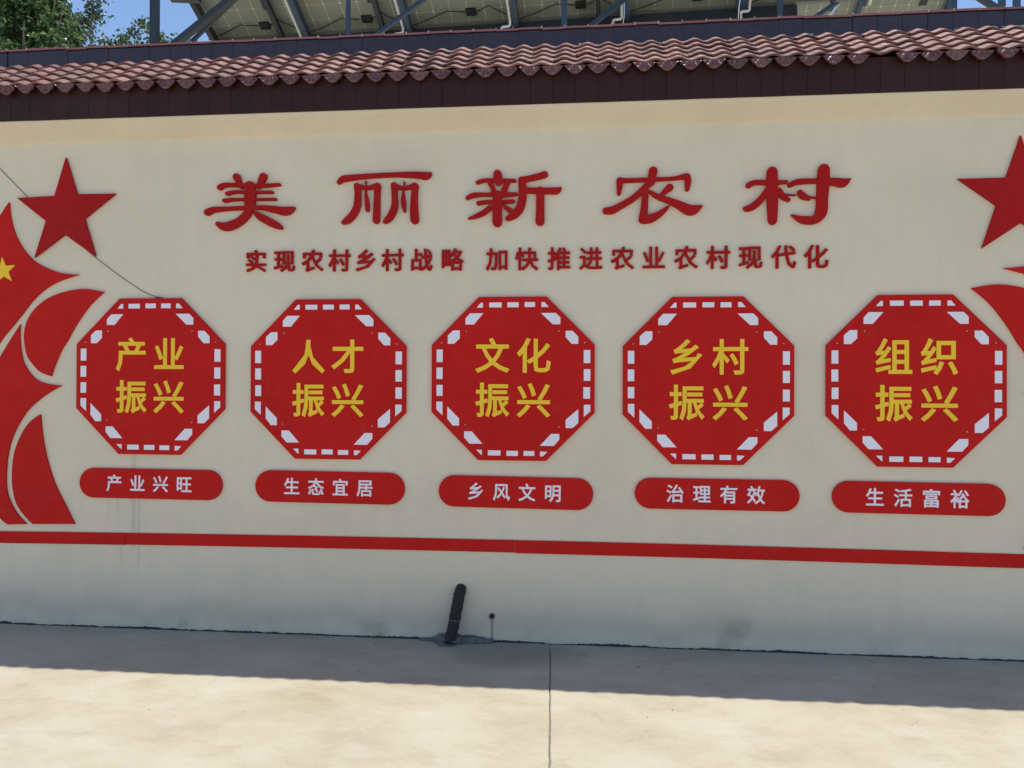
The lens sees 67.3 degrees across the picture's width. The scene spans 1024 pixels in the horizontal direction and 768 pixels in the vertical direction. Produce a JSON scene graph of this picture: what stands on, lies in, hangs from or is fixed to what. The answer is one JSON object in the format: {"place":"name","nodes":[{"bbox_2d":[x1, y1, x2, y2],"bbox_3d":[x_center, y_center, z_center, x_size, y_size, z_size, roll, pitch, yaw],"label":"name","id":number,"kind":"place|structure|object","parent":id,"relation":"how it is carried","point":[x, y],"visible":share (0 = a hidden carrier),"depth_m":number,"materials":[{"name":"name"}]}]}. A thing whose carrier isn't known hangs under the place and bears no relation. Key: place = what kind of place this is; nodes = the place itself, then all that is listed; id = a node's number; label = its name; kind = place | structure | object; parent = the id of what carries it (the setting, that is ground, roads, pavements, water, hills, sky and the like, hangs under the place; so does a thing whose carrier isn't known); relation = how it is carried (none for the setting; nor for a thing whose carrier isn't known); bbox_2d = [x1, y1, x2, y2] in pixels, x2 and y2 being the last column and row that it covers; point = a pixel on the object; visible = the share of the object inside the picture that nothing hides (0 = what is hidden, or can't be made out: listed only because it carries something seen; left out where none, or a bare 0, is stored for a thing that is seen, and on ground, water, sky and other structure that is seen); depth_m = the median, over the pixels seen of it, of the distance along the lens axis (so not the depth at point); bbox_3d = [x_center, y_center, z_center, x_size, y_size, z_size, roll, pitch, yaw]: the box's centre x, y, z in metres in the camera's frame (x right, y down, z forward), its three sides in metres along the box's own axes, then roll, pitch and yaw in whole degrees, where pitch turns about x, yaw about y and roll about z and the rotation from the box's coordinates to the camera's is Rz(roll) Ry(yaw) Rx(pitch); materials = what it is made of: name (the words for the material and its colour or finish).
{"place":"outdoors","nodes":[
{"label":"outdoors","id":0,"kind":"place"},
{"bbox_2d":[0,621,1023,767],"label":"ground","id":1,"kind":"structure","parent":0,"point":[79,696],"depth_m":3.65,"materials":[{"name":"concrete"}]},
{"bbox_2d":[0,0,94,49],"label":"tree","id":2,"kind":"object","parent":1,"relation":"on","point":[28,24],"visible":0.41,"depth_m":12.72,"materials":[{"name":"green plant"}]},
{"bbox_2d":[69,0,115,46],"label":"sapling","id":3,"kind":"object","parent":1,"relation":"on","point":[93,15],"visible":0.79,"depth_m":13.61,"materials":[{"name":"green plant"}]},
{"bbox_2d":[87,15,196,45],"bbox_3d":[-6.996,-2.780,14.961,2.601,8.895,1.388,0,0,6],"label":"sapling","id":4,"kind":"object","parent":1,"relation":"on","point":[141,24],"visible":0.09,"depth_m":14.98,"materials":[{"name":"green plant"}]},
{"bbox_2d":[418,633,495,646],"bbox_3d":[-0.334,1.520,4.534,0.474,0.097,0.141,0,0,6],"label":"mortar mound","id":5,"kind":"object","parent":1,"relation":"on","point":[439,639],"visible":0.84,"depth_m":4.53,"materials":[{"name":"grey concrete"}]},
{"bbox_2d":[444,584,465,644],"bbox_3d":[-0.327,1.369,4.545,0.089,0.359,0.168,0,0,37],"label":"wrapped pipe","id":6,"kind":"object","parent":5,"relation":"on","point":[455,613],"visible":0.94,"depth_m":4.51,"materials":[{"name":"black plastic"}]},
{"bbox_2d":[0,6,1023,659],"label":"wall","id":7,"kind":"structure","parent":1,"relation":"on","point":[904,120],"depth_m":4.54,"materials":[{"name":"beige paint"}]},
{"bbox_2d":[0,324,60,524],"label":"flag board","id":8,"kind":"object","parent":7,"relation":"attached to","point":[23,390],"visible":1,"depth_m":4.87,"materials":[{"name":"red plastic"}]},
{"bbox_2d":[0,203,78,342],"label":"flag board","id":9,"kind":"object","parent":7,"relation":"attached to","point":[26,280],"visible":1,"depth_m":4.87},
{"bbox_2d":[12,414,75,523],"bbox_3d":[-2.953,0.538,4.851,0.424,0.691,0.013,0,0,6],"label":"ribbon board","id":10,"kind":"object","parent":7,"relation":"attached to","point":[38,498],"visible":1,"depth_m":4.85,"materials":[{"name":"red plastic"}]},
{"bbox_2d":[0,531,124,544],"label":"red stripe","id":11,"kind":"object","parent":7,"relation":"attached to","point":[105,538],"visible":1,"depth_m":4.83,"materials":[{"name":"red paint"}]},
{"bbox_2d":[24,289,104,375],"bbox_3d":[-2.820,-0.323,4.844,0.536,0.549,0.013,0,0,6],"label":"ribbon board","id":12,"kind":"object","parent":7,"relation":"attached to","point":[52,322],"visible":1,"depth_m":4.84,"materials":[{"name":"red plastic"}]},
{"bbox_2d":[18,158,115,257],"bbox_3d":[-2.805,-1.112,4.843,0.660,0.628,0.015,0,0,6],"label":"star board","id":13,"kind":"object","parent":7,"relation":"attached to","point":[67,209],"visible":1,"depth_m":4.84,"materials":[{"name":"red plastic"}]},
{"bbox_2d":[0,169,161,297],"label":"wire","id":14,"kind":"object","parent":7,"relation":"attached to","point":[88,251],"visible":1,"depth_m":4.82,"materials":[{"name":"black plastic"}]},
{"bbox_2d":[76,298,225,454],"bbox_3d":[-2.248,-0.048,4.780,0.969,0.970,0.023,0,0,6],"label":"octagon board","id":15,"kind":"object","parent":7,"relation":"attached to","point":[150,375],"visible":1,"depth_m":4.77,"materials":[{"name":"red plastic"}]},
{"bbox_2d":[79,468,222,499],"bbox_3d":[-2.246,0.620,4.778,0.934,0.186,0.017,0,0,6],"label":"caption plaque","id":16,"kind":"object","parent":7,"relation":"attached to","point":[172,484],"visible":1,"depth_m":4.77,"materials":[{"name":"red plastic"}]},
{"bbox_2d":[204,173,295,230],"bbox_3d":[-1.610,-1.118,4.723,0.582,0.353,0.022,0,0,6],"label":"headline character","id":17,"kind":"object","parent":7,"relation":"attached to","point":[250,192],"visible":1,"depth_m":4.71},
{"bbox_2d":[246,250,265,271],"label":"slogan character","id":18,"kind":"object","parent":7,"relation":"attached to","point":[256,254],"visible":1,"depth_m":4.72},
{"bbox_2d":[274,251,294,271],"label":"slogan character","id":19,"kind":"object","parent":7,"relation":"attached to","point":[285,259],"visible":1,"depth_m":4.70,"materials":[{"name":"red plastic"}]},
{"bbox_2d":[301,250,323,271],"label":"slogan character","id":20,"kind":"object","parent":7,"relation":"attached to","point":[312,253],"visible":1,"depth_m":4.68,"materials":[{"name":"red plastic"}]},
{"bbox_2d":[125,533,514,552],"bbox_3d":[-1.196,0.962,4.675,2.437,0.086,0.008,0,0,6],"label":"red stripe","id":21,"kind":"object","parent":7,"relation":"attached to","point":[394,543],"visible":1,"depth_m":4.67,"materials":[{"name":"red paint"}]},
{"bbox_2d":[250,299,406,459],"bbox_3d":[-1.117,-0.029,4.666,0.969,0.970,0.023,0,0,6],"label":"octagon board","id":22,"kind":"object","parent":7,"relation":"attached to","point":[328,378],"visible":1,"depth_m":4.66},
{"bbox_2d":[255,470,404,504],"bbox_3d":[-1.107,0.626,4.664,0.932,0.192,0.017,1,0,6],"label":"caption plaque","id":23,"kind":"object","parent":7,"relation":"attached to","point":[380,488],"visible":1,"depth_m":4.66,"materials":[{"name":"red plastic"}]},
{"bbox_2d":[328,249,350,271],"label":"slogan character","id":24,"kind":"object","parent":7,"relation":"attached to","point":[334,261],"visible":1,"depth_m":4.66,"materials":[{"name":"red plastic"}]},
{"bbox_2d":[356,249,375,271],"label":"slogan character","id":25,"kind":"object","parent":7,"relation":"attached to","point":[364,260],"visible":1,"depth_m":4.65,"materials":[{"name":"red plastic"}]},
{"bbox_2d":[337,171,431,224],"bbox_3d":[-0.771,-1.117,4.639,0.585,0.315,0.022,0,0,6],"label":"headline character","id":26,"kind":"object","parent":7,"relation":"attached to","point":[351,217],"visible":1,"depth_m":4.63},
{"bbox_2d":[381,249,403,271],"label":"slogan character","id":27,"kind":"object","parent":7,"relation":"attached to","point":[387,260],"visible":1,"depth_m":4.63,"materials":[{"name":"red plastic"}]},
{"bbox_2d":[411,249,432,270],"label":"slogan character","id":28,"kind":"object","parent":7,"relation":"attached to","point":[426,265],"visible":1,"depth_m":4.61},
{"bbox_2d":[442,248,463,270],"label":"slogan character","id":29,"kind":"object","parent":7,"relation":"attached to","point":[452,262],"visible":1,"depth_m":4.59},
{"bbox_2d":[486,248,507,270],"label":"slogan character","id":30,"kind":"object","parent":7,"relation":"attached to","point":[497,257],"visible":1,"depth_m":4.57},
{"bbox_2d":[431,296,594,460],"bbox_3d":[0.002,-0.032,4.554,0.969,0.970,0.023,0,0,6],"label":"octagon board","id":31,"kind":"object","parent":7,"relation":"attached to","point":[513,378],"visible":1,"depth_m":4.55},
{"bbox_2d":[465,170,561,227],"bbox_3d":[0.008,-1.101,4.561,0.573,0.340,0.022,0,0,6],"label":"headline character","id":32,"kind":"object","parent":7,"relation":"attached to","point":[494,206],"visible":1,"depth_m":4.55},
{"bbox_2d":[439,475,592,509],"bbox_3d":[0.019,0.642,4.551,0.918,0.187,0.017,1,0,6],"label":"caption plaque","id":33,"kind":"object","parent":7,"relation":"attached to","point":[555,493],"visible":1,"depth_m":4.54,"materials":[{"name":"red plastic"}]},
{"bbox_2d":[515,247,537,270],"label":"slogan character","id":34,"kind":"object","parent":7,"relation":"attached to","point":[529,259],"visible":1,"depth_m":4.55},
{"bbox_2d":[548,247,569,269],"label":"slogan character","id":35,"kind":"object","parent":7,"relation":"attached to","point":[564,252],"visible":1,"depth_m":4.53,"materials":[{"name":"red plastic"}]},
{"bbox_2d":[579,247,602,269],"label":"slogan character","id":36,"kind":"object","parent":7,"relation":"attached to","point":[591,252],"visible":1,"depth_m":4.51,"materials":[{"name":"red plastic"}]},
{"bbox_2d":[611,246,633,269],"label":"slogan character","id":37,"kind":"object","parent":7,"relation":"attached to","point":[622,251],"visible":1,"depth_m":4.49,"materials":[{"name":"red plastic"}]},
{"bbox_2d":[602,166,702,223],"bbox_3d":[0.817,-1.099,4.480,0.576,0.331,0.022,0,0,6],"label":"headline character","id":38,"kind":"object","parent":7,"relation":"attached to","point":[644,191],"visible":1,"depth_m":4.47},
{"bbox_2d":[642,246,664,268],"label":"slogan character","id":39,"kind":"object","parent":7,"relation":"attached to","point":[650,265],"visible":1,"depth_m":4.48,"materials":[{"name":"red plastic"}]},
{"bbox_2d":[674,246,697,269],"bbox_3d":[1.009,-0.733,4.463,0.138,0.136,0.013,0,0,6],"label":"slogan character","id":40,"kind":"object","parent":7,"relation":"attached to","point":[685,254],"visible":1,"depth_m":4.46,"materials":[{"name":"red plastic"}]},
{"bbox_2d":[623,296,793,464],"bbox_3d":[1.129,-0.020,4.441,0.969,0.970,0.023,0,0,6],"label":"octagon board","id":41,"kind":"object","parent":7,"relation":"attached to","point":[708,380],"visible":1,"depth_m":4.43,"materials":[{"name":"red plastic"}]},
{"bbox_2d":[635,478,799,511],"bbox_3d":[1.177,0.637,4.434,0.930,0.179,0.017,0,0,6],"label":"caption plaque","id":42,"kind":"object","parent":7,"relation":"attached to","point":[721,494],"visible":1,"depth_m":4.43,"materials":[{"name":"red plastic"}]},
{"bbox_2d":[706,246,729,268],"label":"slogan character","id":43,"kind":"object","parent":7,"relation":"attached to","point":[712,252],"visible":1,"depth_m":4.44,"materials":[{"name":"red plastic"}]},
{"bbox_2d":[739,246,762,268],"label":"slogan character","id":44,"kind":"object","parent":7,"relation":"attached to","point":[743,255],"visible":1,"depth_m":4.42,"materials":[{"name":"red plastic"}]},
{"bbox_2d":[515,540,1023,567],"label":"red stripe","id":45,"kind":"object","parent":7,"relation":"attached to","point":[996,560],"visible":1,"depth_m":4.40,"materials":[{"name":"red paint"}]},
{"bbox_2d":[771,245,795,268],"bbox_3d":[1.556,-0.728,4.408,0.140,0.134,0.013,0,0,6],"label":"slogan character","id":46,"kind":"object","parent":7,"relation":"attached to","point":[776,254],"visible":1,"depth_m":4.40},
{"bbox_2d":[742,164,850,224],"bbox_3d":[1.626,-1.082,4.399,0.597,0.344,0.022,0,0,6],"label":"headline character","id":47,"kind":"object","parent":7,"relation":"attached to","point":[772,192],"visible":1,"depth_m":4.39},
{"bbox_2d":[804,245,828,268],"bbox_3d":[1.736,-0.727,4.390,0.136,0.135,0.013,0,0,6],"label":"slogan character","id":48,"kind":"object","parent":7,"relation":"attached to","point":[808,253],"visible":1,"depth_m":4.38,"materials":[{"name":"red plastic"}]},
{"bbox_2d":[825,294,1006,467],"bbox_3d":[2.268,-0.018,4.327,0.969,0.970,0.023,0,0,6],"label":"octagon board","id":49,"kind":"object","parent":7,"relation":"attached to","point":[915,380],"visible":1,"depth_m":4.32,"materials":[{"name":"red plastic"}]},
{"bbox_2d":[832,481,1005,515],"bbox_3d":[2.281,0.642,4.324,0.930,0.179,0.017,1,0,6],"label":"caption plaque","id":50,"kind":"object","parent":7,"relation":"attached to","point":[933,498],"visible":1,"depth_m":4.32,"materials":[{"name":"red plastic"}]},
{"bbox_2d":[957,135,1023,247],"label":"star board","id":51,"kind":"object","parent":7,"relation":"attached to","point":[1004,196],"visible":1,"depth_m":4.28,"materials":[{"name":"red plastic"}]},
{"bbox_2d":[971,284,1023,351],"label":"ribbon board","id":52,"kind":"object","parent":7,"relation":"attached to","point":[1006,303],"visible":1,"depth_m":4.28,"materials":[{"name":"red plastic"}]},
{"bbox_2d":[1003,266,1023,273],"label":"flag board","id":53,"kind":"object","parent":7,"relation":"attached to","point":[1018,269],"visible":1,"depth_m":4.28,"materials":[{"name":"red plastic"}]},
{"bbox_2d":[149,0,1020,43],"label":"solar array","id":54,"kind":"object","parent":1,"relation":"on","point":[238,19],"visible":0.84,"depth_m":8.08,"materials":[{"name":"glass"}]},
{"bbox_2d":[796,0,1005,15],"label":"solar array","id":55,"kind":"object","parent":1,"relation":"on","point":[855,7],"visible":0.05,"depth_m":10.47,"materials":[{"name":"glass"}]},
{"bbox_2d":[42,0,1023,46],"label":"sky","id":56,"kind":"structure","parent":0,"point":[174,17],"materials":[{"name":"blue"}]}
]}

